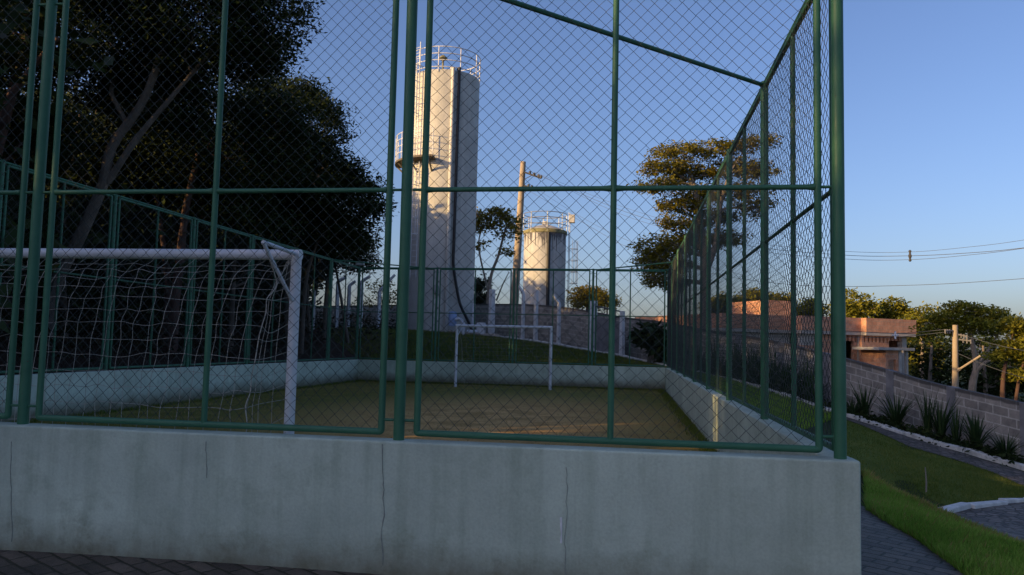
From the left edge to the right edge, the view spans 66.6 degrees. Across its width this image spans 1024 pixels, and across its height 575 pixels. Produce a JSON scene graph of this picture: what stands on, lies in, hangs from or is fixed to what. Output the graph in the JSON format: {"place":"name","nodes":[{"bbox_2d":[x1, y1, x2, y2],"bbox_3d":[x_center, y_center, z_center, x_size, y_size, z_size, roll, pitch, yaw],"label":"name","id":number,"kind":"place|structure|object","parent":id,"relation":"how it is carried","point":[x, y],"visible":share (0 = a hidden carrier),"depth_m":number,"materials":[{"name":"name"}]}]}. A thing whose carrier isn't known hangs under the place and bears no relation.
{"place":"outdoors","nodes":[
{"label":"outdoors","id":0,"kind":"place"},
{"bbox_2d":[0,550,378,574],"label":"walk","id":1,"kind":"structure","parent":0,"point":[13,562],"depth_m":5.10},
{"bbox_2d":[0,317,410,374],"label":"forest floor","id":2,"kind":"structure","parent":0,"point":[199,359],"depth_m":21.79,"materials":[{"name":"green plant"}]},
{"bbox_2d":[0,84,173,338],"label":"forest tree","id":3,"kind":"object","parent":2,"relation":"on","point":[92,170],"visible":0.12,"depth_m":22.09,"materials":[{"name":"green plant"}]},
{"bbox_2d":[0,0,177,283],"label":"forest tree","id":4,"kind":"object","parent":2,"relation":"on","point":[15,90],"visible":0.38,"depth_m":17.52,"materials":[{"name":"green plant"}]},
{"bbox_2d":[22,0,327,346],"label":"forest tree","id":5,"kind":"object","parent":2,"relation":"on","point":[258,40],"visible":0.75,"depth_m":18.32,"materials":[{"name":"green plant"}]},
{"bbox_2d":[58,69,326,351],"bbox_3d":[-9.724,-2.308,23.078,8.744,8.733,5.982,1,-4,9],"label":"forest tree","id":6,"kind":"object","parent":2,"relation":"on","point":[193,174],"visible":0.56,"depth_m":22.33,"materials":[{"name":"green plant"}]},
{"bbox_2d":[0,299,395,365],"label":"undergrowth","id":7,"kind":"object","parent":2,"relation":"on","point":[144,331],"visible":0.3,"depth_m":21.83,"materials":[{"name":"green plant"}]},
{"bbox_2d":[86,122,317,347],"bbox_3d":[-12.834,-1.844,26.294,12.445,7.922,6.496,2,-4,-3],"label":"forest tree","id":8,"kind":"object","parent":2,"relation":"on","point":[239,283],"visible":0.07,"depth_m":26.72,"materials":[{"name":"green plant"}]},
{"bbox_2d":[237,223,381,342],"bbox_3d":[-8.368,-0.306,30.823,6.398,5.285,4.081,1,-4,9],"label":"forest tree","id":9,"kind":"object","parent":2,"relation":"on","point":[366,258],"visible":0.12,"depth_m":30.89,"materials":[{"name":"green plant"}]},
{"bbox_2d":[223,67,399,353],"bbox_3d":[-7.511,-2.704,27.681,5.842,10.397,6.177,4,-5,-31],"label":"forest tree","id":10,"kind":"object","parent":2,"relation":"on","point":[316,210],"visible":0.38,"depth_m":26.53,"materials":[{"name":"green plant"}]},
{"bbox_2d":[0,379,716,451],"bbox_3d":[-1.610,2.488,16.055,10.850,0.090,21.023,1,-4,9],"label":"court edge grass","id":11,"kind":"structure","parent":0,"point":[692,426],"depth_m":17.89,"materials":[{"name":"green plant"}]},
{"bbox_2d":[32,381,708,450],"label":"court floor","id":12,"kind":"structure","parent":0,"point":[598,401],"depth_m":15.30,"materials":[{"name":"green plant"}]},
{"bbox_2d":[0,240,302,433],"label":"football goal","id":13,"kind":"object","parent":12,"relation":"on","point":[293,318],"visible":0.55,"depth_m":6.11,"materials":[{"name":"white metal"}]},
{"bbox_2d":[454,324,552,389],"bbox_3d":[-0.230,2.212,25.064,3.117,2.016,0.827,1,-4,9],"label":"football goal","id":14,"kind":"object","parent":12,"relation":"on","point":[507,326],"visible":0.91,"depth_m":24.86,"materials":[{"name":"white metal"}]},
{"bbox_2d":[315,325,666,367],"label":"bank grass","id":15,"kind":"structure","parent":0,"point":[578,354],"depth_m":31.06,"materials":[{"name":"green plant"}]},
{"bbox_2d":[3,0,1023,355],"label":"sky","id":16,"kind":"structure","parent":0,"point":[934,89],"materials":[{"name":"blue"}]},
{"bbox_2d":[5,322,1023,514],"bbox_3d":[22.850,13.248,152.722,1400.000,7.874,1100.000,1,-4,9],"label":"ground","id":17,"kind":"structure","parent":0,"point":[827,439],"depth_m":28.74,"materials":[{"name":"green plant"}]},
{"bbox_2d":[0,0,353,343],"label":"wood","id":18,"kind":"object","parent":17,"relation":"on","point":[11,49],"visible":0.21,"depth_m":20.68,"materials":[{"name":"green plant"}]},
{"bbox_2d":[0,359,358,421],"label":"court wall","id":19,"kind":"structure","parent":17,"relation":"on","point":[325,367],"depth_m":15.68,"materials":[{"name":"grey concrete"}]},
{"bbox_2d":[0,159,436,373],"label":"chain link fence","id":20,"kind":"object","parent":19,"relation":"on","point":[107,349],"visible":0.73,"depth_m":16.26,"materials":[{"name":"green metal"}]},
{"bbox_2d":[311,284,315,329],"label":"concrete post","id":21,"kind":"object","parent":17,"relation":"on","point":[314,306],"visible":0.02,"depth_m":34.03,"materials":[{"name":"grey concrete"}]},
{"bbox_2d":[334,277,346,328],"bbox_3d":[-7.825,0.702,35.560,0.506,2.474,0.208,1,-4,9],"label":"concrete post","id":22,"kind":"object","parent":17,"relation":"on","point":[337,303],"visible":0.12,"depth_m":35.52,"materials":[{"name":"grey concrete"}]},
{"bbox_2d":[346,281,355,326],"bbox_3d":[-7.758,0.800,37.565,0.433,2.336,0.202,1,-4,9],"label":"concrete post","id":23,"kind":"object","parent":17,"relation":"on","point":[349,297],"visible":0.49,"depth_m":37.54,"materials":[{"name":"grey concrete"}]},
{"bbox_2d":[359,275,370,328],"bbox_3d":[-7.011,0.701,37.063,0.532,2.629,0.209,1,-4,9],"label":"concrete post","id":24,"kind":"object","parent":17,"relation":"on","point":[367,277],"visible":0.56,"depth_m":37.05,"materials":[{"name":"grey concrete"}]},
{"bbox_2d":[352,274,396,310],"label":"sapling","id":25,"kind":"object","parent":17,"relation":"on","point":[374,292],"visible":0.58,"depth_m":41.96,"materials":[{"name":"green plant"}]},
{"bbox_2d":[376,274,395,327],"bbox_3d":[-6.151,0.700,38.052,0.886,2.761,0.215,1,-4,9],"label":"concrete post","id":26,"kind":"object","parent":17,"relation":"on","point":[378,297],"visible":0.52,"depth_m":38.05,"materials":[{"name":"grey concrete"}]},
{"bbox_2d":[0,422,860,574],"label":"court wall","id":27,"kind":"structure","parent":17,"relation":"on","point":[379,506],"depth_m":5.03,"materials":[{"name":"grey concrete"}]},
{"bbox_2d":[0,0,846,458],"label":"chain link fence","id":28,"kind":"object","parent":27,"relation":"on","point":[838,278],"visible":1,"depth_m":5.28,"materials":[{"name":"green metal"}]},
{"bbox_2d":[395,42,480,332],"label":"water tower","id":29,"kind":"structure","parent":17,"relation":"on","point":[454,95],"depth_m":40.55,"materials":[{"name":"paint"}]},
{"bbox_2d":[448,311,464,334],"bbox_3d":[-2.769,1.791,39.097,0.973,1.207,0.415,-2,-5,35],"label":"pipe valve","id":30,"kind":"object","parent":17,"relation":"on","point":[453,316],"visible":0.72,"depth_m":39.07,"materials":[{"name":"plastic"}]},
{"bbox_2d":[448,329,499,336],"bbox_3d":[-2.503,2.386,40.007,3.770,0.495,1.115,1,-4,9],"label":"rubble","id":31,"kind":"object","parent":17,"relation":"on","point":[476,333],"visible":0.31,"depth_m":39.60,"materials":[{"name":"grey stone"}]},
{"bbox_2d":[467,303,485,333],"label":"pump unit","id":32,"kind":"object","parent":17,"relation":"on","point":[480,330],"visible":0.56,"depth_m":40.21,"materials":[{"name":"metal"}]},
{"bbox_2d":[474,273,496,303],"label":"dark shrub","id":33,"kind":"object","parent":17,"relation":"on","point":[480,287],"visible":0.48,"depth_m":45.60,"materials":[{"name":"green plant"}]},
{"bbox_2d":[488,289,494,333],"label":"concrete post","id":34,"kind":"object","parent":17,"relation":"on","point":[491,318],"visible":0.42,"depth_m":40.41,"materials":[{"name":"grey concrete"}]},
{"bbox_2d":[475,205,526,303],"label":"slender tree","id":35,"kind":"object","parent":17,"relation":"on","point":[500,215],"visible":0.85,"depth_m":44.90,"materials":[{"name":"green plant"}]},
{"bbox_2d":[357,359,665,389],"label":"court wall","id":36,"kind":"structure","parent":17,"relation":"on","point":[634,377],"depth_m":26.38,"materials":[{"name":"grey concrete"}]},
{"bbox_2d":[356,267,668,367],"bbox_3d":[-0.121,0.967,26.696,10.804,3.292,0.087,1,-4,9],"label":"chain link fence","id":37,"kind":"object","parent":36,"relation":"on","point":[552,300],"visible":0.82,"depth_m":26.64,"materials":[{"name":"green metal"}]},
{"bbox_2d":[355,261,364,265],"bbox_3d":[-5.385,-0.817,27.607,0.320,0.220,0.086,1,-4,9],"label":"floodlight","id":38,"kind":"object","parent":37,"relation":"attached to","point":[358,264],"visible":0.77,"depth_m":27.57,"materials":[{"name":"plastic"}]},
{"bbox_2d":[518,286,524,338],"bbox_3d":[0.457,1.290,38.666,0.382,2.773,0.188,2,-4,-14],"label":"concrete post","id":39,"kind":"object","parent":17,"relation":"on","point":[522,312],"visible":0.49,"depth_m":38.64,"materials":[{"name":"grey concrete"}]},
{"bbox_2d":[511,161,541,303],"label":"utility pole","id":40,"kind":"object","parent":17,"relation":"on","point":[517,245],"visible":0.57,"depth_m":49.82,"materials":[{"name":"wood"}]},
{"bbox_2d":[530,191,1023,286],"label":"overhead wire","id":41,"kind":"object","parent":40,"relation":"attached to","point":[845,286],"visible":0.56,"depth_m":26.70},
{"bbox_2d":[537,174,1019,256],"bbox_3d":[7.912,-4.319,34.459,1.706,7.796,32.234,3,-5,-27],"label":"overhead wire","id":42,"kind":"object","parent":40,"relation":"attached to","point":[847,255],"visible":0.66,"depth_m":25.31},
{"bbox_2d":[538,173,1021,252],"bbox_3d":[7.949,-4.433,34.446,1.748,7.650,32.190,3,-5,-27],"label":"overhead wire","id":43,"kind":"object","parent":40,"relation":"attached to","point":[851,251],"visible":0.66,"depth_m":26.15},
{"bbox_2d":[572,191,1023,259],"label":"overhead wire","id":44,"kind":"object","parent":40,"relation":"attached to","point":[824,257],"visible":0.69,"depth_m":26.31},
{"bbox_2d":[908,250,911,261],"bbox_3d":[13.013,-1.036,25.500,0.111,0.400,0.111,2,-4,-14],"label":"cable spacer","id":45,"kind":"object","parent":44,"relation":"attached to","point":[909,255],"visible":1,"depth_m":25.47,"materials":[{"name":"metal"}]},
{"bbox_2d":[533,290,538,338],"bbox_3d":[1.160,1.411,37.886,0.177,2.585,0.177,4,-5,-36],"label":"concrete post","id":46,"kind":"object","parent":17,"relation":"on","point":[536,292],"visible":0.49,"depth_m":37.83,"materials":[{"name":"grey concrete"}]},
{"bbox_2d":[523,211,577,306],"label":"water tank","id":47,"kind":"object","parent":17,"relation":"on","point":[538,255],"visible":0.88,"depth_m":56.92,"materials":[{"name":"paint"}]},
{"bbox_2d":[554,294,560,342],"bbox_3d":[2.065,1.535,36.255,0.425,2.431,0.190,2,-4,-12],"label":"concrete post","id":48,"kind":"object","parent":17,"relation":"on","point":[558,318],"visible":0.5,"depth_m":36.23,"materials":[{"name":"grey concrete"}]},
{"bbox_2d":[566,284,608,309],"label":"round bush","id":49,"kind":"object","parent":17,"relation":"on","point":[585,296],"visible":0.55,"depth_m":55.66,"materials":[{"name":"green plant"}]},
{"bbox_2d":[589,301,597,350],"bbox_3d":[3.515,1.704,33.678,0.265,2.258,0.265,4,-5,-36],"label":"concrete post","id":50,"kind":"object","parent":17,"relation":"on","point":[593,327],"visible":0.33,"depth_m":33.60,"materials":[{"name":"grey concrete"}]},
{"bbox_2d":[596,306,619,353],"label":"iron gate","id":51,"kind":"structure","parent":50,"relation":"attached to","point":[603,337],"depth_m":32.87,"materials":[{"name":"metal"}]},
{"bbox_2d":[594,289,621,313],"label":"young tree","id":52,"kind":"object","parent":17,"relation":"on","point":[602,303],"visible":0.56,"depth_m":51.84,"materials":[{"name":"green plant"}]},
{"bbox_2d":[619,311,624,355],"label":"concrete post","id":53,"kind":"object","parent":17,"relation":"on","point":[622,336],"visible":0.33,"depth_m":31.61,"materials":[{"name":"grey concrete"}]},
{"bbox_2d":[243,304,1023,457],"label":"block wall","id":54,"kind":"structure","parent":17,"relation":"on","point":[1008,413],"depth_m":21.26,"materials":[{"name":"concrete"}]},
{"bbox_2d":[626,317,690,364],"bbox_3d":[5.550,2.067,29.495,2.464,1.901,2.158,1,-4,9],"label":"broadleaf shrub","id":55,"kind":"object","parent":17,"relation":"on","point":[645,335],"visible":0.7,"depth_m":29.31,"materials":[{"name":"green plant"}]},
{"bbox_2d":[625,132,784,326],"bbox_3d":[7.095,-1.183,28.860,5.813,8.977,3.368,1,-4,9],"label":"shade tree","id":56,"kind":"object","parent":17,"relation":"on","point":[685,203],"visible":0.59,"depth_m":28.80,"materials":[{"name":"green plant"}]},
{"bbox_2d":[711,334,724,373],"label":"strap plant","id":57,"kind":"object","parent":17,"relation":"on","point":[714,353],"visible":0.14,"depth_m":26.61,"materials":[{"name":"green plant"}]},
{"bbox_2d":[699,291,741,312],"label":"background tree","id":58,"kind":"object","parent":17,"relation":"on","point":[736,300],"visible":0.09,"depth_m":53.53,"materials":[{"name":"green plant"}]},
{"bbox_2d":[720,360,747,376],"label":"strap plant","id":59,"kind":"object","parent":17,"relation":"on","point":[733,368],"visible":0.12,"depth_m":25.43,"materials":[{"name":"green plant"}]},
{"bbox_2d":[724,345,748,378],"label":"strap plant","id":60,"kind":"object","parent":17,"relation":"on","point":[739,360],"visible":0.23,"depth_m":25.21,"materials":[{"name":"green plant"}]},
{"bbox_2d":[732,339,747,378],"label":"strap plant","id":61,"kind":"object","parent":17,"relation":"on","point":[737,353],"visible":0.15,"depth_m":25.50,"materials":[{"name":"green plant"}]},
{"bbox_2d":[738,341,759,379],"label":"strap plant","id":62,"kind":"object","parent":17,"relation":"on","point":[751,360],"visible":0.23,"depth_m":24.82,"materials":[{"name":"green plant"}]},
{"bbox_2d":[740,365,759,384],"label":"strap plant","id":63,"kind":"object","parent":17,"relation":"on","point":[755,376],"visible":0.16,"depth_m":24.32,"materials":[{"name":"green plant"}]},
{"bbox_2d":[738,287,774,300],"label":"background tree","id":64,"kind":"object","parent":17,"relation":"on","point":[772,298],"visible":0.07,"depth_m":57.58,"materials":[{"name":"green plant"}]},
{"bbox_2d":[665,368,849,457],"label":"court wall","id":65,"kind":"structure","parent":17,"relation":"on","point":[701,398],"depth_m":9.73,"materials":[{"name":"grey concrete"}]},
{"bbox_2d":[500,0,833,450],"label":"chain link fence","id":66,"kind":"object","parent":65,"relation":"on","point":[675,307],"visible":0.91,"depth_m":7.55,"materials":[{"name":"green metal"}]},
{"bbox_2d":[500,336,1023,470],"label":"kerb","id":67,"kind":"structure","parent":17,"relation":"on","point":[1017,465],"depth_m":18.22,"materials":[{"name":"white concrete"}]},
{"bbox_2d":[747,349,784,379],"bbox_3d":[7.874,2.485,24.387,1.284,1.404,1.395,5,-5,-40],"label":"strap plant","id":68,"kind":"object","parent":17,"relation":"on","point":[757,362],"visible":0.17,"depth_m":24.30,"materials":[{"name":"green plant"}]},
{"bbox_2d":[636,300,915,374],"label":"brick house","id":69,"kind":"structure","parent":17,"relation":"on","point":[890,353],"depth_m":37.93,"materials":[{"name":"brick"}]},
{"bbox_2d":[769,347,785,388],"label":"strap plant","id":70,"kind":"object","parent":17,"relation":"on","point":[773,367],"visible":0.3,"depth_m":23.80,"materials":[{"name":"green plant"}]},
{"bbox_2d":[769,291,800,302],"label":"background tree","id":71,"kind":"object","parent":17,"relation":"on","point":[781,297],"visible":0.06,"depth_m":59.60,"materials":[{"name":"green plant"}]},
{"bbox_2d":[769,360,801,388],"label":"strap plant","id":72,"kind":"object","parent":17,"relation":"on","point":[780,371],"visible":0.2,"depth_m":23.33,"materials":[{"name":"green plant"}]},
{"bbox_2d":[780,357,798,376],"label":"strap plant","id":73,"kind":"object","parent":17,"relation":"on","point":[789,368],"visible":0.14,"depth_m":23.14,"materials":[{"name":"green plant"}]},
{"bbox_2d":[770,366,809,391],"bbox_3d":[8.116,2.701,23.172,1.451,1.123,1.837,-1,-5,27],"label":"strap plant","id":74,"kind":"object","parent":17,"relation":"on","point":[777,377],"visible":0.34,"depth_m":23.03,"materials":[{"name":"green plant"}]},
{"bbox_2d":[780,364,810,393],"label":"strap plant","id":75,"kind":"object","parent":17,"relation":"on","point":[798,377],"visible":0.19,"depth_m":22.77,"materials":[{"name":"green plant"}]},
{"bbox_2d":[777,381,814,397],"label":"strap plant","id":76,"kind":"object","parent":17,"relation":"on","point":[798,394],"visible":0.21,"depth_m":22.69,"materials":[{"name":"green plant"}]},
{"bbox_2d":[796,350,814,400],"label":"strap plant","id":77,"kind":"object","parent":17,"relation":"on","point":[811,374],"visible":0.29,"depth_m":22.38,"materials":[{"name":"green plant"}]},
{"bbox_2d":[796,297,830,316],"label":"background tree","id":78,"kind":"object","parent":17,"relation":"on","point":[808,307],"visible":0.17,"depth_m":55.55,"materials":[{"name":"green plant"}]},
{"bbox_2d":[797,376,830,402],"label":"strap plant","id":79,"kind":"object","parent":17,"relation":"on","point":[813,391],"visible":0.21,"depth_m":22.04,"materials":[{"name":"green plant"}]},
{"bbox_2d":[823,287,884,317],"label":"background tree","id":80,"kind":"object","parent":17,"relation":"on","point":[858,308],"visible":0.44,"depth_m":51.59,"materials":[{"name":"green plant"}]},
{"bbox_2d":[846,396,871,413],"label":"strap plant","id":81,"kind":"object","parent":17,"relation":"on","point":[850,408],"visible":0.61,"depth_m":20.50,"materials":[{"name":"green plant"}]},
{"bbox_2d":[705,371,1023,465],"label":"bed ground cover","id":82,"kind":"object","parent":17,"relation":"on","point":[927,432],"visible":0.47,"depth_m":17.79,"materials":[{"name":"green plant"}]},
{"bbox_2d":[847,381,884,415],"bbox_3d":[9.338,2.951,20.664,1.032,1.128,1.121,0,-4,18],"label":"strap plant","id":83,"kind":"object","parent":17,"relation":"on","point":[862,399],"visible":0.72,"depth_m":20.52,"materials":[{"name":"green plant"}]},
{"bbox_2d":[865,295,921,342],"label":"background tree","id":84,"kind":"object","parent":17,"relation":"on","point":[895,310],"visible":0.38,"depth_m":52.61,"materials":[{"name":"green plant"}]},
{"bbox_2d":[865,392,925,426],"bbox_3d":[9.677,3.037,19.572,1.710,1.045,1.350,1,-4,11],"label":"strap plant","id":85,"kind":"object","parent":17,"relation":"on","point":[895,414],"visible":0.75,"depth_m":19.55,"materials":[{"name":"green plant"}]},
{"bbox_2d":[895,301,950,378],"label":"background tree","id":86,"kind":"object","parent":17,"relation":"on","point":[916,317],"visible":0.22,"depth_m":50.05,"materials":[{"name":"green plant"}]},
{"bbox_2d":[914,389,942,430],"bbox_3d":[9.946,2.963,18.577,0.699,1.275,0.774,0,-4,15],"label":"strap plant","id":87,"kind":"object","parent":17,"relation":"on","point":[926,421],"visible":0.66,"depth_m":18.56,"materials":[{"name":"green plant"}]},
{"bbox_2d":[920,391,959,434],"bbox_3d":[10.037,3.028,18.293,1.084,1.184,1.177,0,-4,17],"label":"strap plant","id":88,"kind":"object","parent":17,"relation":"on","point":[940,422],"visible":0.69,"depth_m":18.33,"materials":[{"name":"green plant"}]},
{"bbox_2d":[944,408,965,438],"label":"strap plant","id":89,"kind":"object","parent":17,"relation":"on","point":[955,430],"visible":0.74,"depth_m":17.76,"materials":[{"name":"green plant"}]},
{"bbox_2d":[944,325,980,386],"bbox_3d":[15.437,2.921,26.831,1.126,3.267,0.581,0,-4,13],"label":"utility pole","id":90,"kind":"object","parent":17,"relation":"on","point":[955,369],"visible":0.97,"depth_m":26.89,"materials":[{"name":"concrete"}]},
{"bbox_2d":[853,329,946,333],"bbox_3d":[14.341,1.691,29.919,0.374,0.178,6.186,2,-4,-9],"label":"overhead wire","id":91,"kind":"object","parent":90,"relation":"attached to","point":[898,333],"visible":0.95,"depth_m":28.95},
{"bbox_2d":[859,332,944,337],"bbox_3d":[14.242,1.794,29.426,0.203,0.202,5.289,2,-4,-14],"label":"overhead wire","id":92,"kind":"object","parent":90,"relation":"attached to","point":[891,337],"visible":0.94,"depth_m":29.34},
{"bbox_2d":[960,354,1022,377],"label":"overhead wire","id":93,"kind":"object","parent":90,"relation":"attached to","point":[991,367],"visible":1,"depth_m":24.46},
{"bbox_2d":[967,336,1023,350],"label":"overhead wire","id":94,"kind":"object","parent":90,"relation":"attached to","point":[998,345],"visible":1,"depth_m":24.49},
{"bbox_2d":[908,299,1021,390],"bbox_3d":[19.133,2.817,32.955,4.874,4.756,2.118,1,-4,9],"label":"background tree","id":95,"kind":"object","parent":17,"relation":"on","point":[971,318],"visible":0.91,"depth_m":32.80,"materials":[{"name":"green plant"}]},
{"bbox_2d":[907,326,1023,401],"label":"background tree","id":96,"kind":"object","parent":17,"relation":"on","point":[988,381],"visible":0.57,"depth_m":45.02,"materials":[{"name":"green plant"}]},
{"bbox_2d":[948,410,1001,445],"bbox_3d":[10.290,3.155,17.260,1.292,0.999,1.635,3,-4,-22],"label":"strap plant","id":97,"kind":"object","parent":17,"relation":"on","point":[975,431],"visible":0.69,"depth_m":17.12,"materials":[{"name":"green plant"}]},
{"bbox_2d":[938,497,1023,512],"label":"kerb","id":98,"kind":"structure","parent":17,"relation":"on","point":[958,506],"depth_m":11.78,"materials":[{"name":"white concrete"}]},
{"bbox_2d":[972,428,1023,455],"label":"strap plant","id":99,"kind":"object","parent":17,"relation":"on","point":[1001,447],"visible":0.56,"depth_m":16.35,"materials":[{"name":"green plant"}]},
{"bbox_2d":[976,312,1023,400],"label":"background tree","id":100,"kind":"object","parent":17,"relation":"on","point":[1015,326],"visible":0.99,"depth_m":29.92,"materials":[{"name":"green plant"}]},
{"bbox_2d":[679,369,830,428],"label":"side grass","id":101,"kind":"structure","parent":0,"point":[778,403],"depth_m":20.05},
{"bbox_2d":[861,506,962,574],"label":"side walk","id":102,"kind":"structure","parent":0,"point":[887,548],"depth_m":5.82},
{"bbox_2d":[802,402,1023,484],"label":"road","id":103,"kind":"structure","parent":0,"point":[1014,475],"depth_m":16.48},
{"bbox_2d":[847,420,1023,506],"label":"lawn","id":104,"kind":"structure","parent":0,"point":[860,455],"depth_m":14.18,"materials":[{"name":"green plant"}]},
{"bbox_2d":[920,467,927,492],"bbox_3d":[6.496,3.056,12.225,0.163,0.471,0.131,4,-5,-28],"label":"sapling stick","id":105,"kind":"object","parent":104,"relation":"on","point":[925,473],"visible":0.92,"depth_m":12.22,"materials":[{"name":"grey wood"}]},
{"bbox_2d":[861,467,1023,574],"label":"grass bank","id":106,"kind":"structure","parent":0,"point":[1010,557],"depth_m":6.71,"materials":[{"name":"green plant"}]},
{"bbox_2d":[955,502,1023,541],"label":"parking apron","id":107,"kind":"object","parent":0,"point":[1009,518],"visible":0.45,"depth_m":11.20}
]}

